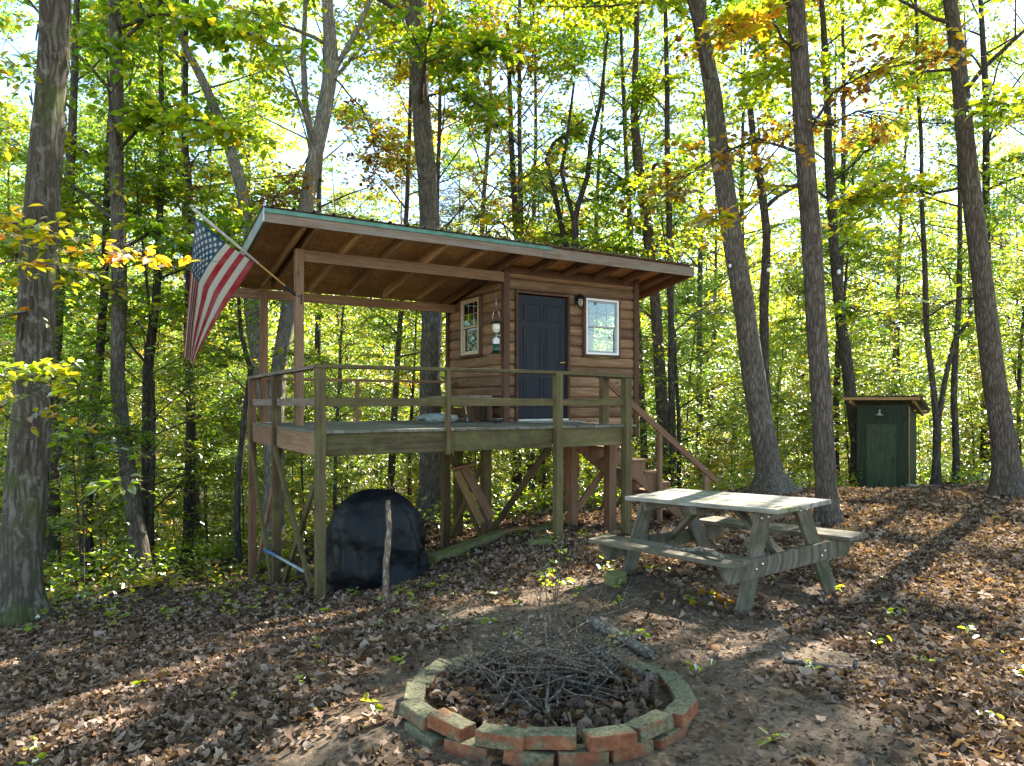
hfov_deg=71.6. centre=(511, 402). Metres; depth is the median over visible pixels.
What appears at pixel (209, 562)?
undergrowth
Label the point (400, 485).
understory tree
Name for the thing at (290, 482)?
sapling
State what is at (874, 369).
understory tree
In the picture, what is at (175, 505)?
sapling
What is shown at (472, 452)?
sapling
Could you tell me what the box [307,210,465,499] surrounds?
understory tree
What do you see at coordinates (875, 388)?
sapling
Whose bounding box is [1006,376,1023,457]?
sapling
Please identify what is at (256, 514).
sapling
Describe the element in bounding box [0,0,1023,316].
sky
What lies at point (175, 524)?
sapling
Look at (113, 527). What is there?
sapling
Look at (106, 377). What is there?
understory tree
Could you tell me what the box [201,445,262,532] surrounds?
sapling
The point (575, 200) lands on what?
understory tree
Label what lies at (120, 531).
sapling
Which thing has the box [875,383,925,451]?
sapling
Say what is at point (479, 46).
oak tree
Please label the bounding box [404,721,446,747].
brick
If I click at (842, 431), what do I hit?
sapling
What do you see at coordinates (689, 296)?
understory tree
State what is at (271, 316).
forest tree
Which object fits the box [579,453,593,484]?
sapling
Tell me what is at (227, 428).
sapling
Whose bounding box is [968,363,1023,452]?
sapling
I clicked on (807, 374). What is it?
understory tree
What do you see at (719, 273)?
understory tree
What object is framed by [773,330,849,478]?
understory tree
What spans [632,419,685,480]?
sapling
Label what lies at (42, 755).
seedlings
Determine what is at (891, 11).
forest tree
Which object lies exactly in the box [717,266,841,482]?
understory tree
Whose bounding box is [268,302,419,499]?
understory tree
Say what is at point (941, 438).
understory tree
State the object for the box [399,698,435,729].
brick
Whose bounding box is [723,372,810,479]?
sapling
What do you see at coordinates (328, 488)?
sapling
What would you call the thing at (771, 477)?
leaning tree
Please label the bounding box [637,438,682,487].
sapling
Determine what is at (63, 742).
leaf litter
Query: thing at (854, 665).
fallen stick
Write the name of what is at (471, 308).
window
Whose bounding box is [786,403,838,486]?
sapling
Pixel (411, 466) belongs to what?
sapling
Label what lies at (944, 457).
sapling
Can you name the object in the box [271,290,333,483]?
forest tree
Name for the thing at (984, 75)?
forest tree
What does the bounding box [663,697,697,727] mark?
brick
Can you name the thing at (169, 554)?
undergrowth
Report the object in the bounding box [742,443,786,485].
sapling
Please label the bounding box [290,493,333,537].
sapling
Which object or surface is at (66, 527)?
sapling
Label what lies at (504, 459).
sapling
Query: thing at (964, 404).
sapling
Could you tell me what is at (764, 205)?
crooked tree
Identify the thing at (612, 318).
forest tree
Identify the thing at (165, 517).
sapling
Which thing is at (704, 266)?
forest tree
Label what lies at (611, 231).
forest tree
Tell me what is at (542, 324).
door
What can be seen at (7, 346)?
understory tree
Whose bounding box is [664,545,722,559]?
fallen branch
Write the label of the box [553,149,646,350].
forest tree
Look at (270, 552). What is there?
blue pole
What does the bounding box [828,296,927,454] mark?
understory tree
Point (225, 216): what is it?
forest tree
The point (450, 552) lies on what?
ground board
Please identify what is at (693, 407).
sapling
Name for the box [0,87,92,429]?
forest tree
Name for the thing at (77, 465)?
understory tree
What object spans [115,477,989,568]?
leaf litter
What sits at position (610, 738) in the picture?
brick
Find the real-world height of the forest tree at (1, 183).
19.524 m
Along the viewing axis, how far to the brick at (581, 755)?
2.77 m
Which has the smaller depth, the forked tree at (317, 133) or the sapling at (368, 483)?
the forked tree at (317, 133)
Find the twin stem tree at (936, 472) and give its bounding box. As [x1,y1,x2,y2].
[844,0,1023,484]
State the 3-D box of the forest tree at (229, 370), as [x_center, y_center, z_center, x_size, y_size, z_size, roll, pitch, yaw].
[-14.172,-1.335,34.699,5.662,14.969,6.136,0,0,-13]
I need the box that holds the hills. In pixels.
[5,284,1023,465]
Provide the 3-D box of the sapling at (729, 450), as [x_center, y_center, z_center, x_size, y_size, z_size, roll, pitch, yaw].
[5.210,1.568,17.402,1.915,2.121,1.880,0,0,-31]
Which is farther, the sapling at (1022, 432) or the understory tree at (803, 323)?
the understory tree at (803, 323)
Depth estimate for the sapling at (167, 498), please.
27.56 m
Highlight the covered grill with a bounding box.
[326,488,428,592]
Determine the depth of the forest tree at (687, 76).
17.85 m
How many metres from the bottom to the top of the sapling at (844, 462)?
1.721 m
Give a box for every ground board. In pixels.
[428,530,504,563]
[501,525,528,533]
[528,537,551,545]
[530,524,552,532]
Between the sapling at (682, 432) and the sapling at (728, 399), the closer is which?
the sapling at (728, 399)
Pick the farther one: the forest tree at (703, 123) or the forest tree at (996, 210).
the forest tree at (996, 210)
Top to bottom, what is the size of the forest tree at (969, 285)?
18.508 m
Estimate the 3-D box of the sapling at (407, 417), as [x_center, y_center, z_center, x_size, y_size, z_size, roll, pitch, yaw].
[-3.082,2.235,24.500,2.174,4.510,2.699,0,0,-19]
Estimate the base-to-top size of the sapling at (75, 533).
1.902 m
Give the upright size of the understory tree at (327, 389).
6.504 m
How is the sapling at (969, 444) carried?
on the ground
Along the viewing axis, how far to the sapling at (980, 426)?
18.99 m
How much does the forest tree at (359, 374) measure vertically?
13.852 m
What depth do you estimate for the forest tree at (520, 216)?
18.83 m
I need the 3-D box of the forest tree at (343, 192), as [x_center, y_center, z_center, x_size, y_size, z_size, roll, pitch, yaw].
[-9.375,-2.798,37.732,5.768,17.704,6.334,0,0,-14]
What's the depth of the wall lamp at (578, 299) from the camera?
11.33 m
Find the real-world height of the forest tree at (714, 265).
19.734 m
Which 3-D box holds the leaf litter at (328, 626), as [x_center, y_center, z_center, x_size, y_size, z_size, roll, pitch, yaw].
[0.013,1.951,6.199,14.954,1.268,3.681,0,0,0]
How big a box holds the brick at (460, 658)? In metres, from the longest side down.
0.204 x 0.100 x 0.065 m
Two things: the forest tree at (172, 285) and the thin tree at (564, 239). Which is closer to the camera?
the thin tree at (564, 239)
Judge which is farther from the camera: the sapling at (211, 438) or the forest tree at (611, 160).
the forest tree at (611, 160)
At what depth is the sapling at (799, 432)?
24.98 m
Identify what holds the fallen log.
on the ground
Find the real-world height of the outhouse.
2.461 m
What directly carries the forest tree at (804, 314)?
on the ground
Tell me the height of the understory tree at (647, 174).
8.334 m
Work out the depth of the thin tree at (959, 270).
15.45 m
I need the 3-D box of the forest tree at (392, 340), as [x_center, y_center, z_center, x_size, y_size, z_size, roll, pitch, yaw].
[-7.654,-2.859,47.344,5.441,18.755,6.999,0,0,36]
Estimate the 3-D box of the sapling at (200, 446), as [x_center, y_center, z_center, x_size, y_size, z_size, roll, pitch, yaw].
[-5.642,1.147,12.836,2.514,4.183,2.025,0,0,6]
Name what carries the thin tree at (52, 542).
on the ground
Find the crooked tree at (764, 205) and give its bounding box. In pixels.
[644,0,824,406]
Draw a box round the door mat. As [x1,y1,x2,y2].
[516,420,585,422]
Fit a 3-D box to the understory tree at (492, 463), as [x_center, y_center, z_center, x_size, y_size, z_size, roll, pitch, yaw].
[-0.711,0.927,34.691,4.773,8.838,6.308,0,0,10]
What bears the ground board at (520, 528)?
on the ground
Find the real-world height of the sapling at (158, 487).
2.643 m
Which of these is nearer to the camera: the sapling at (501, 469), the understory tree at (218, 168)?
the understory tree at (218, 168)
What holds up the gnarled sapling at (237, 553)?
on the ground
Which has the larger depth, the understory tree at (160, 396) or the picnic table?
the understory tree at (160, 396)
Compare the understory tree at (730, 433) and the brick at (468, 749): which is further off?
the understory tree at (730, 433)
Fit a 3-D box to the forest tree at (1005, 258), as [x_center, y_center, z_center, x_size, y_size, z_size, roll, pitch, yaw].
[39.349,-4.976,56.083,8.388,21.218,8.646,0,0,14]
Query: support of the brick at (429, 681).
on the ground
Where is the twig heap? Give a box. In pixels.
[382,534,688,726]
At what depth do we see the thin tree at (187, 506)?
13.43 m
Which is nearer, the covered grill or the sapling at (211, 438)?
the covered grill
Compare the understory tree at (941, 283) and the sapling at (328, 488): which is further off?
the understory tree at (941, 283)
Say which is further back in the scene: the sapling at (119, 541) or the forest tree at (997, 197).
the forest tree at (997, 197)
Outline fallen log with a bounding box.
[587,616,654,659]
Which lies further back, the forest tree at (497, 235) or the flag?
the forest tree at (497, 235)
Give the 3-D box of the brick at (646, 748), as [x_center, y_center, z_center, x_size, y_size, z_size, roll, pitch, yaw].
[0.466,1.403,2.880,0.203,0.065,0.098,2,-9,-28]
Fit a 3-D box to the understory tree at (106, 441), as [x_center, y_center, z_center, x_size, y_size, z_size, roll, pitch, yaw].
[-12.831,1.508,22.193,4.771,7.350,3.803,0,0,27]
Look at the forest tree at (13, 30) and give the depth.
26.38 m
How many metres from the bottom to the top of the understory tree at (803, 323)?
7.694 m
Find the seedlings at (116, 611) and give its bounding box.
[12,520,623,631]
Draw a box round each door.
[514,290,569,421]
[866,423,896,487]
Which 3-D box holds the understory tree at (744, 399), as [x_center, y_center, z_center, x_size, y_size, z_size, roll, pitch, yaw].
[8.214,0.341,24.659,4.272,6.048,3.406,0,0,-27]
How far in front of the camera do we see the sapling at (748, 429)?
20.16 m
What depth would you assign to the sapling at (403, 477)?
22.16 m
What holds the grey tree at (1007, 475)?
on the ground
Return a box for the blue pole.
[263,547,311,576]
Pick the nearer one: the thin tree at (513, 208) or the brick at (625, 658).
the brick at (625, 658)
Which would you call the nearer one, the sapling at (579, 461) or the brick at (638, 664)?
the brick at (638, 664)
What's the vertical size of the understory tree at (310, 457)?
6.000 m
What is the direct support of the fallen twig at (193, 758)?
on the leaf litter at (63, 742)
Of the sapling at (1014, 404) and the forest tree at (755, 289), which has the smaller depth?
the sapling at (1014, 404)
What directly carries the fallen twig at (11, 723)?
on the leaf litter at (63, 742)
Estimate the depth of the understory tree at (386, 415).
36.72 m
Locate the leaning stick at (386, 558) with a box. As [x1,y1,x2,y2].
[383,500,391,599]
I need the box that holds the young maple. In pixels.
[498,0,682,491]
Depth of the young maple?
16.93 m
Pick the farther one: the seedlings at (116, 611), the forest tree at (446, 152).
the forest tree at (446, 152)
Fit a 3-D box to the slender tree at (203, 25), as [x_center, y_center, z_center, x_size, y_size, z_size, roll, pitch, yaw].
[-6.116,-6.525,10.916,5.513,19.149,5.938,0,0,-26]
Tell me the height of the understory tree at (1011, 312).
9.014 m
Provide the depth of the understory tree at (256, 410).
30.66 m
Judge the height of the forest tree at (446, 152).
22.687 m
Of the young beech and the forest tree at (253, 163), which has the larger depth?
the forest tree at (253, 163)
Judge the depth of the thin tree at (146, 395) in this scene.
12.42 m
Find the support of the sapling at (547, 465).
on the ground
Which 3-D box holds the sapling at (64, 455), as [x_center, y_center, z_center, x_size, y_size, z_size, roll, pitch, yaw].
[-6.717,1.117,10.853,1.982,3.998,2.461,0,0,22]
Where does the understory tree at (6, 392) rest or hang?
on the ground
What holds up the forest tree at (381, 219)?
on the ground
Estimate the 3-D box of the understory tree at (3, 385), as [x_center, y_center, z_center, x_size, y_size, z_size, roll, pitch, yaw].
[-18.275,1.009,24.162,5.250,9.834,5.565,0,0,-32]
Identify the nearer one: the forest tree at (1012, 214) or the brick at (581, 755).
the brick at (581, 755)
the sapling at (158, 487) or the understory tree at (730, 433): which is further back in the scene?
the understory tree at (730, 433)
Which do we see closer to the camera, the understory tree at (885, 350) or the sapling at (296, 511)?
the sapling at (296, 511)
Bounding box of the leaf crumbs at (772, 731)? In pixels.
[115,542,1005,765]
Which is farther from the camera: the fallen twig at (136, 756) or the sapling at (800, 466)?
the sapling at (800, 466)
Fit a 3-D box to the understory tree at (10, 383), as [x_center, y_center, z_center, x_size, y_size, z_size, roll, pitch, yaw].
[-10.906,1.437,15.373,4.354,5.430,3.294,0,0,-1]
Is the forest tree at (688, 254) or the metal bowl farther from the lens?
the forest tree at (688, 254)
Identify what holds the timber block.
on the ground
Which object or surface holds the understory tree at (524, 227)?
on the ground
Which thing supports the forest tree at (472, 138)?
on the ground
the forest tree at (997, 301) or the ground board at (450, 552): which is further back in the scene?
the forest tree at (997, 301)
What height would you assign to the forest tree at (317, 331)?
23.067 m
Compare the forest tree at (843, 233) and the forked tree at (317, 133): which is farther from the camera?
the forest tree at (843, 233)
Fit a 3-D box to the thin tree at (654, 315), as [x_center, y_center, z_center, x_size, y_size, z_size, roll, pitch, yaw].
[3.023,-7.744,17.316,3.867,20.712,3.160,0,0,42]
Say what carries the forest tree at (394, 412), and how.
on the ground
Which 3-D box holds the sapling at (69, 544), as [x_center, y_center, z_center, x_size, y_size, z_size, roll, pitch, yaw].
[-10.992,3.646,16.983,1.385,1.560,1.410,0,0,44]
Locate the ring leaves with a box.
[429,652,662,743]
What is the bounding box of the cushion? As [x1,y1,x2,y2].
[414,413,457,422]
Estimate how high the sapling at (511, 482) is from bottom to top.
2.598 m
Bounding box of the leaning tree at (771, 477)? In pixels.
[497,0,817,494]
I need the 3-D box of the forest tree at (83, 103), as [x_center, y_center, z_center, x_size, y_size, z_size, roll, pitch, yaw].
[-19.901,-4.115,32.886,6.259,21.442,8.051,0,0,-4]
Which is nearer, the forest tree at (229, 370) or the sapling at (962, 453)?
the sapling at (962, 453)
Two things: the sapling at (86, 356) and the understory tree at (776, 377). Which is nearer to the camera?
the sapling at (86, 356)
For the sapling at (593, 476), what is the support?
on the ground
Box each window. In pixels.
[460,294,483,357]
[581,295,620,357]
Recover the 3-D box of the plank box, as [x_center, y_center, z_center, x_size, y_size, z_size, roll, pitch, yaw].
[-0.541,1.246,9.804,0.672,0.844,0.254,0,0,-24]
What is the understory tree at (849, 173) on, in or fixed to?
on the ground
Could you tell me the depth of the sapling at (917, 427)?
18.04 m
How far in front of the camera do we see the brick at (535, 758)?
2.76 m
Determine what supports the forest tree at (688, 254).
on the ground
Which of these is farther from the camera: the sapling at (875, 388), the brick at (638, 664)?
the sapling at (875, 388)
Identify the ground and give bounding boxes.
[0,451,1023,765]
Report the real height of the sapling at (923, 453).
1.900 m
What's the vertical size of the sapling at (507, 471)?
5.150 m
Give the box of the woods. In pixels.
[1,129,1023,501]
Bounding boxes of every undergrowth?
[43,446,1023,600]
[43,473,856,607]
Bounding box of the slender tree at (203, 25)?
[0,0,330,580]
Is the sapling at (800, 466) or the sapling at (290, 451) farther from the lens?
the sapling at (800, 466)
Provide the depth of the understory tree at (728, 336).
23.46 m
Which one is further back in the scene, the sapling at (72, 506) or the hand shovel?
the sapling at (72, 506)
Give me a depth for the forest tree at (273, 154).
26.08 m
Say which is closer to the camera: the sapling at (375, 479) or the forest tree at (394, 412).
the forest tree at (394, 412)
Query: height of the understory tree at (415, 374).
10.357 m
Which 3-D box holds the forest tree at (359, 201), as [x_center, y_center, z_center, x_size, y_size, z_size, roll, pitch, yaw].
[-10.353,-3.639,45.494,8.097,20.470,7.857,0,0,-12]
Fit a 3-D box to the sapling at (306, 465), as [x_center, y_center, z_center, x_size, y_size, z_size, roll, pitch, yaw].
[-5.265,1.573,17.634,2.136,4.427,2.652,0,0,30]
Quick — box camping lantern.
[491,282,501,353]
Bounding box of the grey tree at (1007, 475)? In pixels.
[749,0,1023,497]
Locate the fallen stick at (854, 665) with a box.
[779,652,858,669]
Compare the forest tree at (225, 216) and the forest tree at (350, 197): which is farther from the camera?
the forest tree at (225, 216)
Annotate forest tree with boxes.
[0,0,91,384]
[0,0,219,547]
[0,9,221,545]
[0,83,142,400]
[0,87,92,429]
[0,148,25,348]
[0,169,74,439]
[2,0,358,546]
[14,200,140,411]
[21,50,182,422]
[64,45,220,536]
[127,248,179,421]
[149,0,367,491]
[162,146,253,496]
[165,225,271,488]
[178,0,439,516]
[181,74,329,444]
[215,287,287,421]
[226,290,293,408]
[245,0,541,490]
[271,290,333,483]
[284,0,576,327]
[288,187,396,489]
[293,153,389,503]
[304,184,379,421]
[307,309,388,497]
[324,81,489,464]
[343,189,415,488]
[352,0,595,485]
[365,301,420,474]
[368,106,462,397]
[371,318,416,478]
[390,0,647,502]
[419,109,497,497]
[436,0,620,503]
[443,175,505,356]
[479,191,510,498]
[487,4,698,495]
[497,135,577,230]
[502,2,762,487]
[509,135,593,346]
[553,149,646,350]
[573,1,711,357]
[583,231,611,471]
[589,198,662,348]
[594,229,643,480]
[606,0,878,487]
[623,178,706,469]
[641,126,729,484]
[646,50,793,468]
[649,0,852,477]
[663,4,822,489]
[664,208,749,456]
[683,245,735,405]
[703,266,734,446]
[707,252,777,413]
[720,107,894,481]
[723,0,982,440]
[727,251,793,396]
[744,221,798,316]
[756,0,938,318]
[780,132,944,386]
[786,248,842,382]
[793,0,1013,392]
[824,209,890,404]
[837,0,1023,472]
[846,209,922,395]
[849,0,1023,477]
[863,176,974,473]
[871,239,926,391]
[900,197,966,383]
[918,139,1023,353]
[919,132,1023,386]
[927,0,1023,255]
[934,125,1023,401]
[940,233,1021,466]
[950,202,1022,373]
[994,155,1023,331]
[1000,214,1023,349]
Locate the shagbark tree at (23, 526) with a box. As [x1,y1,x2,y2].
[0,0,208,626]
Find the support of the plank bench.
on the raised cabin
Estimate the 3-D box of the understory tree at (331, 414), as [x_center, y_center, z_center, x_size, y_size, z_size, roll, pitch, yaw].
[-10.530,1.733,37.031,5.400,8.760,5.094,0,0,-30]
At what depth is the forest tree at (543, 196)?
44.08 m
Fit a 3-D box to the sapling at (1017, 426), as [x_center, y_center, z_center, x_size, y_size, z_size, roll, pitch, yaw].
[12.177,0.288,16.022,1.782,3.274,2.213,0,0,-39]
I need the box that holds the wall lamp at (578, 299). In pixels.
[574,294,585,308]
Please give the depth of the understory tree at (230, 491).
20.81 m
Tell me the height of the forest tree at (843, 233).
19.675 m
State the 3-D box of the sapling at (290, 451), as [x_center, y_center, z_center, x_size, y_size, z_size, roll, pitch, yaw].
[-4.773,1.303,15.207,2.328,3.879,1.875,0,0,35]
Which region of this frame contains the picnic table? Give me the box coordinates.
[588,488,868,614]
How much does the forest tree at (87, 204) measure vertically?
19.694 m
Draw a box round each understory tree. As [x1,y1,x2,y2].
[0,112,109,516]
[0,131,274,564]
[0,259,109,503]
[0,309,13,466]
[0,324,87,501]
[0,327,14,442]
[0,346,99,510]
[6,326,155,537]
[59,356,111,547]
[61,335,181,545]
[62,257,247,512]
[63,301,216,551]
[63,394,163,494]
[71,267,236,500]
[76,148,283,488]
[106,391,165,508]
[136,381,185,528]
[141,312,238,496]
[156,307,296,519]
[156,354,257,538]
[170,363,299,544]
[224,356,309,513]
[244,204,420,514]
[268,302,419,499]
[284,376,343,520]
[285,357,360,482]
[288,315,398,501]
[294,371,383,502]
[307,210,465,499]
[331,308,419,488]
[359,372,415,488]
[371,455,416,492]
[377,332,474,491]
[382,185,509,468]
[386,330,444,461]
[442,218,653,495]
[444,385,508,502]
[471,451,535,496]
[478,176,608,489]
[524,202,613,499]
[585,197,740,454]
[591,150,800,488]
[635,291,695,464]
[635,378,693,468]
[638,295,806,479]
[639,274,745,480]
[645,266,773,462]
[716,341,791,455]
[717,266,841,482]
[718,315,807,454]
[718,382,753,477]
[722,324,800,465]
[729,257,872,485]
[741,257,890,486]
[751,117,968,485]
[756,221,948,464]
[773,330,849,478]
[828,237,1005,441]
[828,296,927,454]
[841,333,927,458]
[891,225,1023,474]
[917,274,1023,451]
[918,382,979,474]
[928,127,1023,457]
[929,345,1023,464]
[960,218,1023,422]
[978,275,1023,442]
[1002,273,1023,409]
[1005,295,1023,448]
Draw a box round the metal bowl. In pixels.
[492,418,502,422]
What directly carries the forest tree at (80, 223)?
on the ground
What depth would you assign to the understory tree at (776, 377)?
29.63 m
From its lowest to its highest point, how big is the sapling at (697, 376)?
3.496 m
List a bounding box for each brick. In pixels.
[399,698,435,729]
[403,682,425,700]
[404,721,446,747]
[412,668,437,694]
[423,658,453,677]
[427,707,475,741]
[443,736,496,762]
[451,651,484,662]
[475,722,528,752]
[502,750,555,765]
[524,647,554,658]
[525,727,576,749]
[556,744,608,765]
[582,724,636,752]
[599,653,638,663]
[609,739,653,763]
[624,709,673,742]
[629,660,663,681]
[652,726,685,749]
[658,671,686,696]
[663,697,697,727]
[669,684,696,700]
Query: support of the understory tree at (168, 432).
on the ground
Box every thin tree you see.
[0,0,185,580]
[0,0,216,577]
[55,0,246,534]
[83,0,271,560]
[450,13,588,498]
[507,99,630,249]
[547,0,716,480]
[572,0,743,488]
[747,0,916,486]
[865,0,1023,483]
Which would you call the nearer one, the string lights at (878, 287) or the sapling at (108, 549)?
the string lights at (878, 287)
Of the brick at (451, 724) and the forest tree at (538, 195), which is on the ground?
the forest tree at (538, 195)
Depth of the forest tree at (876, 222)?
60.49 m
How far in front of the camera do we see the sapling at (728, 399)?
20.94 m
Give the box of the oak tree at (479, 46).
[299,0,524,522]
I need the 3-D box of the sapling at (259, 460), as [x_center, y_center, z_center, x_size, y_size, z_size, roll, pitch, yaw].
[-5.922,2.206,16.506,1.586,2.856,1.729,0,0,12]
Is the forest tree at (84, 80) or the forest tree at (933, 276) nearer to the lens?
the forest tree at (84, 80)
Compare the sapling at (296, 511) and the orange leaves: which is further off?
the sapling at (296, 511)
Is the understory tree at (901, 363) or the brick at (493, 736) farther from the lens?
the understory tree at (901, 363)
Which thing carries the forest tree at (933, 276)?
on the ground
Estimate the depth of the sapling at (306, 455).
20.34 m
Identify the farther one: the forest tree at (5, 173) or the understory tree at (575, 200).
the forest tree at (5, 173)
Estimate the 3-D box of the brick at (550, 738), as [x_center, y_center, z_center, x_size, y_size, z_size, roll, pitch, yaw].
[0.154,1.331,2.819,0.204,0.063,0.098,-2,-7,6]
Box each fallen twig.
[0,712,43,727]
[136,747,137,765]
[179,730,245,765]
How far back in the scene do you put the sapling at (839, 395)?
17.22 m
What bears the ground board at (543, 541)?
on the ground
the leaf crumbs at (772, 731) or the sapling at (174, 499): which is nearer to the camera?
the leaf crumbs at (772, 731)
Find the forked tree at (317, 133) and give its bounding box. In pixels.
[126,0,442,556]
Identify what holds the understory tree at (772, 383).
on the ground
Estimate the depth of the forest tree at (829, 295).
37.95 m
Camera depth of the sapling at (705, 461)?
19.47 m
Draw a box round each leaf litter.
[0,529,1023,703]
[0,629,1023,765]
[44,483,1023,609]
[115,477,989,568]
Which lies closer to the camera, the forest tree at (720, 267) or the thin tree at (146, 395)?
the thin tree at (146, 395)
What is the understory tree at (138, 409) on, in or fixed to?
on the ground
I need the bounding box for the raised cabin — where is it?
[232,204,718,597]
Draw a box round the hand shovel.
[463,406,469,421]
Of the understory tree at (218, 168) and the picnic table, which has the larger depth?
the understory tree at (218, 168)
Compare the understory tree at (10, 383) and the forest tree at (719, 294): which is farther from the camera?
the forest tree at (719, 294)
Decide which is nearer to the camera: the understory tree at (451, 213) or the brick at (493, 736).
the brick at (493, 736)
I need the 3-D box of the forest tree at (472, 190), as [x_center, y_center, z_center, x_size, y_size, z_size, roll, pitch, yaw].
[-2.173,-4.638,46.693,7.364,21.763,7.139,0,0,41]
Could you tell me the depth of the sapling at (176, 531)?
23.43 m
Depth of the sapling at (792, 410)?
21.61 m
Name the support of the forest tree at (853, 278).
on the ground
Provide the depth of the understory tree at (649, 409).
36.24 m
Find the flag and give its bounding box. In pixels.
[184,204,301,364]
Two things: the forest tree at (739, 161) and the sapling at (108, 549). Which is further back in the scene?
the forest tree at (739, 161)
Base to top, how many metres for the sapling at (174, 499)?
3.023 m
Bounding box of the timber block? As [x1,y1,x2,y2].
[604,569,626,587]
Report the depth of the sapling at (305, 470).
18.86 m
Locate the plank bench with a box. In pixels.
[427,395,491,421]
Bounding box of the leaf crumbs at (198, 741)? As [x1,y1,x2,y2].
[0,522,1023,765]
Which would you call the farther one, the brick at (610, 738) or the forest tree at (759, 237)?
the forest tree at (759, 237)
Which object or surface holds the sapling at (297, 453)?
on the ground
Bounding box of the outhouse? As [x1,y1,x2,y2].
[842,395,929,487]
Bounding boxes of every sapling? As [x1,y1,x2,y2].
[0,309,131,532]
[0,345,149,579]
[0,467,55,524]
[0,523,78,571]
[3,358,167,585]
[55,465,163,566]
[59,417,126,565]
[59,459,121,567]
[60,474,79,549]
[61,487,112,562]
[61,537,78,559]
[80,453,169,551]
[82,426,174,539]
[102,498,127,547]
[110,507,182,547]
[130,352,261,561]
[140,482,180,552]
[145,208,333,567]
[155,382,247,549]
[155,400,262,555]
[155,471,182,540]
[155,474,175,539]
[156,464,183,546]
[160,506,182,551]
[161,521,182,540]
[194,383,303,547]
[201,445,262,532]
[202,475,232,535]
[202,481,257,542]
[225,443,286,536]
[230,493,262,524]
[231,354,360,532]
[247,375,338,509]
[247,456,307,524]
[256,381,332,507]
[261,464,349,529]
[285,481,308,530]
[286,453,331,527]
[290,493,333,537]
[294,457,358,523]
[305,382,398,504]
[326,474,359,518]
[359,455,384,488]
[360,454,411,490]
[362,454,398,489]
[381,453,419,502]
[386,453,418,507]
[386,453,419,500]
[399,407,419,494]
[451,449,517,501]
[451,450,515,491]
[451,451,501,494]
[472,449,522,489]
[474,451,525,499]
[492,448,552,504]
[492,449,539,495]
[492,470,511,500]
[493,449,547,488]
[506,448,552,503]
[523,444,587,492]
[526,445,593,488]
[536,448,552,496]
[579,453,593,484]
[579,463,603,489]
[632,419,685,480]
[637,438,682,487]
[649,410,693,485]
[675,368,743,479]
[675,379,731,486]
[681,447,733,489]
[684,441,727,489]
[693,426,753,485]
[700,388,752,485]
[716,321,832,460]
[721,350,798,464]
[722,422,753,485]
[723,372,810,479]
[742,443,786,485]
[774,411,813,475]
[776,401,812,478]
[778,376,813,478]
[779,399,849,477]
[780,387,844,462]
[786,312,902,477]
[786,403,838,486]
[793,456,814,486]
[809,389,849,466]
[839,447,847,478]
[860,381,891,395]
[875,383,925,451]
[892,375,951,481]
[916,430,950,478]
[920,373,989,478]
[920,385,986,462]
[928,341,1021,476]
[941,419,980,474]
[944,391,1022,475]
[944,431,979,471]
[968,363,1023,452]
[972,379,1023,467]
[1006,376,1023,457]
[1011,379,1023,439]
[1012,406,1023,461]
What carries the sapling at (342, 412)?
on the ground
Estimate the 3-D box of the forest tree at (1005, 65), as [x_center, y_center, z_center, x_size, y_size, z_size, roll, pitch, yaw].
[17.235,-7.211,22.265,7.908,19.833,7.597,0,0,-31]
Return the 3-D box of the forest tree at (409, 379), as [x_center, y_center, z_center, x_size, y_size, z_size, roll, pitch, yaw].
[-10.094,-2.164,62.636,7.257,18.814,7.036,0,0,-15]
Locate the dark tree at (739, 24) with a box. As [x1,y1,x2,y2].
[603,0,979,525]
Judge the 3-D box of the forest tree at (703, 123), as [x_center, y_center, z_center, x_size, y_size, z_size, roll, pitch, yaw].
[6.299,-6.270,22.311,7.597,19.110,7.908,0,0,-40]
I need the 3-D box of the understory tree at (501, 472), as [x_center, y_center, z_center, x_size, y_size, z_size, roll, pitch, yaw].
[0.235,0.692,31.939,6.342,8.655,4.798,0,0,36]
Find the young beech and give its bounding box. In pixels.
[0,23,219,450]
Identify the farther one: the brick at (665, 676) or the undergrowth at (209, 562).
the undergrowth at (209, 562)
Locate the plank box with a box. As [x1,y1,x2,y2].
[449,462,494,524]
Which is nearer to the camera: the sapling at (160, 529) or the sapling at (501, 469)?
the sapling at (160, 529)
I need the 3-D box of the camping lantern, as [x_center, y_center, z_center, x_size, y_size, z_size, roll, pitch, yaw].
[-0.237,-1.288,10.624,0.170,1.095,0.170,0,0,-31]
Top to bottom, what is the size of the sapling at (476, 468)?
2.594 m
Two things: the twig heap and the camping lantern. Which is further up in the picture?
the camping lantern
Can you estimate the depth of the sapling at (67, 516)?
24.42 m
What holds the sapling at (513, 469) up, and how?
on the ground
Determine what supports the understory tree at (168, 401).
on the ground
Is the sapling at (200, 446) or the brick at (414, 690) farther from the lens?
the sapling at (200, 446)
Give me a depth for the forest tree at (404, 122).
31.26 m
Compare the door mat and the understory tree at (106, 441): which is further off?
the understory tree at (106, 441)
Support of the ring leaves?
on the ground
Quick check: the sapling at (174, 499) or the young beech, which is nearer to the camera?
the young beech
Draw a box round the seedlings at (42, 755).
[17,564,1023,765]
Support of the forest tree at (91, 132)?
on the ground
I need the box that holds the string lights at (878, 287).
[694,253,1021,322]
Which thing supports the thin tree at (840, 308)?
on the ground
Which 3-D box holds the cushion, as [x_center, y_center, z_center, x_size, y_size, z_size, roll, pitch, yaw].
[-1.090,0.219,10.401,0.420,0.140,0.696,0,0,39]
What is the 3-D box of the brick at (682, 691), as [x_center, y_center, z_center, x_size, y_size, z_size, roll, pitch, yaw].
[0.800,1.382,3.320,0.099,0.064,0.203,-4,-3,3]
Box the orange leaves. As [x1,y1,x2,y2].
[660,587,755,611]
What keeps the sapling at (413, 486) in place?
on the ground
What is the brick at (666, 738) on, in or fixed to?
on the ground
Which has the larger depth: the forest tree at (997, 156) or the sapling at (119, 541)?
the forest tree at (997, 156)

